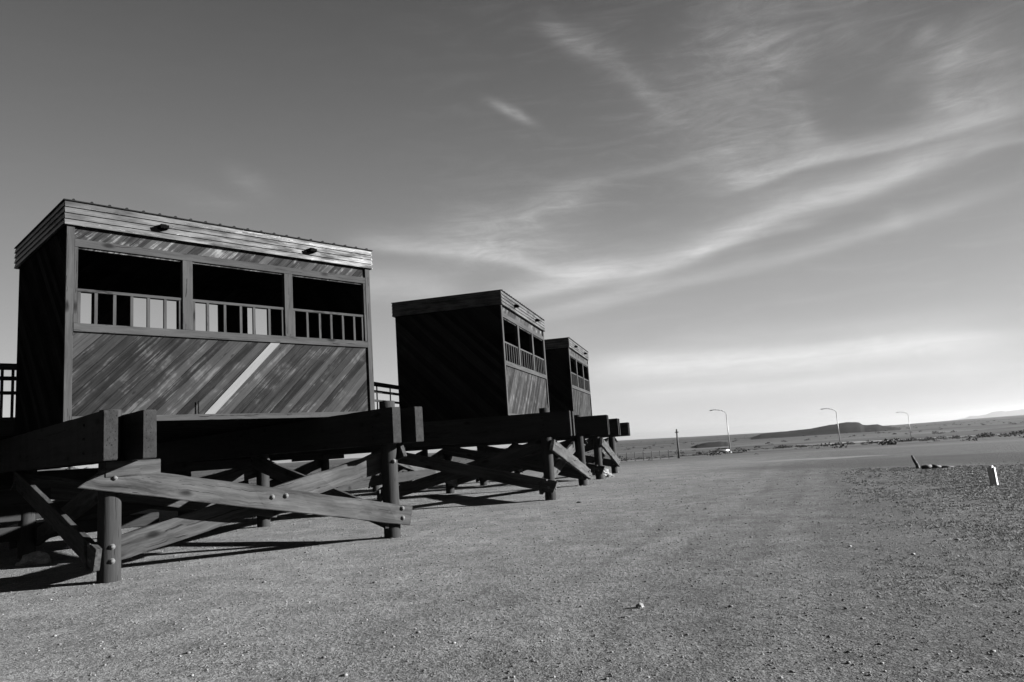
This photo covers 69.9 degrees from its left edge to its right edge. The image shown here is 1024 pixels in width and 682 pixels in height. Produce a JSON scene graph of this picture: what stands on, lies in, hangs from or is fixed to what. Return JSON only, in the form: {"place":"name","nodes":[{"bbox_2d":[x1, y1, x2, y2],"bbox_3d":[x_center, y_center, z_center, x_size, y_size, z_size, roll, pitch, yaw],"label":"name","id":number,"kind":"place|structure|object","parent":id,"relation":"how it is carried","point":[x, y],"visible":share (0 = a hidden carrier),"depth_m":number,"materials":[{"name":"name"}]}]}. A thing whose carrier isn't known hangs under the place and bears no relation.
{"place":"outdoors","nodes":[
{"label":"outdoors","id":0,"kind":"place"},
{"bbox_2d":[0,415,1023,681],"bbox_3d":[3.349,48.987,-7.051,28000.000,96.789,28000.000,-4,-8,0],"label":"ground","id":1,"kind":"structure","parent":0,"point":[80,635],"depth_m":6.59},
{"bbox_2d":[15,551,51,565],"bbox_3d":[-7.021,3.229,10.755,0.527,0.272,0.361,-4,-8,0],"label":"rock","id":2,"kind":"object","parent":1,"relation":"on","point":[36,557],"visible":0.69,"depth_m":10.66,"materials":[{"name":"grey stone"}]},
{"bbox_2d":[37,467,88,500],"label":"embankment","id":3,"kind":"structure","parent":1,"relation":"on","point":[61,469],"depth_m":44.40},
{"bbox_2d":[0,401,423,583],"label":"timber trestle","id":4,"kind":"object","parent":1,"relation":"on","point":[128,454],"visible":0.95,"depth_m":10.56,"materials":[{"name":"grey wood"}]},
{"bbox_2d":[14,198,374,434],"bbox_3d":[-5.236,-0.110,12.542,2.970,3.079,5.030,-12,-11,44],"label":"viewing cabin","id":5,"kind":"object","parent":4,"relation":"on","point":[309,356],"visible":0.92,"depth_m":11.46,"materials":[{"name":"wood"}]},
{"bbox_2d":[0,363,398,442],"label":"boardwalk","id":6,"kind":"structure","parent":4,"relation":"on","point":[7,427],"depth_m":13.98,"materials":[{"name":"black wood"}]},
{"bbox_2d":[0,408,609,501],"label":"timber trestle","id":7,"kind":"object","parent":1,"relation":"on","point":[543,428],"visible":0.68,"depth_m":16.87,"materials":[{"name":"grey wood"}]},
{"bbox_2d":[391,289,549,421],"bbox_3d":[-0.865,0.697,20.222,2.970,3.079,5.030,-6,-8,14],"label":"viewing cabin","id":8,"kind":"object","parent":7,"relation":"on","point":[472,355],"visible":0.97,"depth_m":17.96,"materials":[{"name":"black wood"}]},
{"bbox_2d":[329,418,629,491],"bbox_3d":[-0.901,4.407,27.115,10.430,2.337,5.739,-6,-8,14],"label":"timber trestle","id":9,"kind":"object","parent":1,"relation":"on","point":[597,460],"visible":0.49,"depth_m":24.46,"materials":[{"name":"grey wood"}]},
{"bbox_2d":[544,337,591,416],"bbox_3d":[1.423,1.810,29.039,2.970,3.079,5.030,-6,-8,13],"label":"viewing cabin","id":10,"kind":"object","parent":9,"relation":"on","point":[567,368],"visible":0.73,"depth_m":26.62,"materials":[{"name":"black wood"}]},
{"bbox_2d":[0,462,1023,681],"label":"gravel stones","id":11,"kind":"object","parent":1,"relation":"on","point":[610,674],"visible":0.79,"depth_m":5.62,"materials":[{"name":"grey gravel"}]},
{"bbox_2d":[595,469,611,475],"bbox_3d":[3.255,4.718,25.989,0.620,0.364,0.403,-1,-9,-17],"label":"rock","id":12,"kind":"object","parent":1,"relation":"on","point":[605,472],"visible":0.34,"depth_m":25.90,"materials":[{"name":"white stone"}]},
{"bbox_2d":[192,420,1023,484],"bbox_3d":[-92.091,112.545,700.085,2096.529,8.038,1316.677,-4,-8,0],"label":"desert scrub","id":13,"kind":"object","parent":1,"relation":"on","point":[894,441],"visible":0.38,"depth_m":213.65,"materials":[{"name":"grey plant"}]},
{"bbox_2d":[636,602,643,607],"bbox_3d":[0.935,1.933,5.346,0.062,0.055,0.054,1,-9,-28],"label":"rock","id":14,"kind":"object","parent":1,"relation":"on","point":[639,605],"visible":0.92,"depth_m":5.33,"materials":[{"name":"white stone"}]},
{"bbox_2d":[617,450,677,461],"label":"wire fence","id":15,"kind":"object","parent":1,"relation":"on","point":[649,456],"visible":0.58,"depth_m":97.89,"materials":[{"name":"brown metal"}]},
{"bbox_2d":[675,429,679,457],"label":"utility pole","id":16,"kind":"object","parent":1,"relation":"on","point":[676,432],"visible":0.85,"depth_m":93.65,"materials":[{"name":"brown wood"}]},
{"bbox_2d":[709,409,730,452],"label":"street lamp","id":17,"kind":"object","parent":1,"relation":"on","point":[727,429],"visible":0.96,"depth_m":169.19,"materials":[{"name":"grey metal"}]},
{"bbox_2d":[711,447,729,452],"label":"parked car","id":18,"kind":"object","parent":1,"relation":"on","point":[724,449],"visible":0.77,"depth_m":178.33,"materials":[{"name":"paint"}]},
{"bbox_2d":[821,408,840,445],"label":"street lamp","id":19,"kind":"object","parent":1,"relation":"on","point":[837,424],"visible":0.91,"depth_m":190.09,"materials":[{"name":"grey metal"}]},
{"bbox_2d":[911,455,919,468],"bbox_3d":[10.047,3.034,18.228,0.179,0.404,0.102,-7,-9,23],"label":"stake","id":20,"kind":"object","parent":1,"relation":"on","point":[915,463],"visible":0.89,"depth_m":18.20,"materials":[{"name":"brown wood"}]},
{"bbox_2d":[921,464,953,468],"bbox_3d":[10.350,3.040,17.817,0.746,0.110,0.110,-4,-8,3],"label":"fallen branch","id":21,"kind":"object","parent":1,"relation":"on","point":[929,466],"visible":0.96,"depth_m":17.78,"materials":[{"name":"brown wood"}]},
{"bbox_2d":[987,466,998,484],"bbox_3d":[8.332,2.390,12.683,0.110,0.455,0.110,2,-12,-37],"label":"marker post","id":22,"kind":"object","parent":1,"relation":"on","point":[992,475],"visible":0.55,"depth_m":12.66,"materials":[{"name":"white paint"}]},
{"bbox_2d":[0,0,1023,468],"label":"sky","id":23,"kind":"structure","parent":0,"point":[770,215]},
{"bbox_2d":[694,441,728,447],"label":"hill","id":24,"kind":"structure","parent":0,"point":[713,444],"depth_m":396.38,"materials":[{"name":"grey soil"}]},
{"bbox_2d":[690,455,882,465],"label":"dirt track","id":25,"kind":"structure","parent":0,"point":[786,460],"depth_m":33.90,"materials":[{"name":"grey soil"}]},
{"bbox_2d":[750,422,900,439],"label":"mesa","id":26,"kind":"structure","parent":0,"point":[851,427],"depth_m":656.16,"materials":[{"name":"grey stone"}]},
{"bbox_2d":[804,433,1008,444],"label":"highway","id":27,"kind":"structure","parent":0,"point":[876,440],"depth_m":278.35,"materials":[{"name":"grey asphalt"}]},
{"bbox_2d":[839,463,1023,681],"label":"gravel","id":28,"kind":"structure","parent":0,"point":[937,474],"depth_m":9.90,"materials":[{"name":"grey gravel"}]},
{"bbox_2d":[950,409,1023,420],"bbox_3d":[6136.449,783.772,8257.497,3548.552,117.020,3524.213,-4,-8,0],"label":"mountain","id":29,"kind":"structure","parent":0,"point":[1005,413],"depth_m":7763.21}
]}

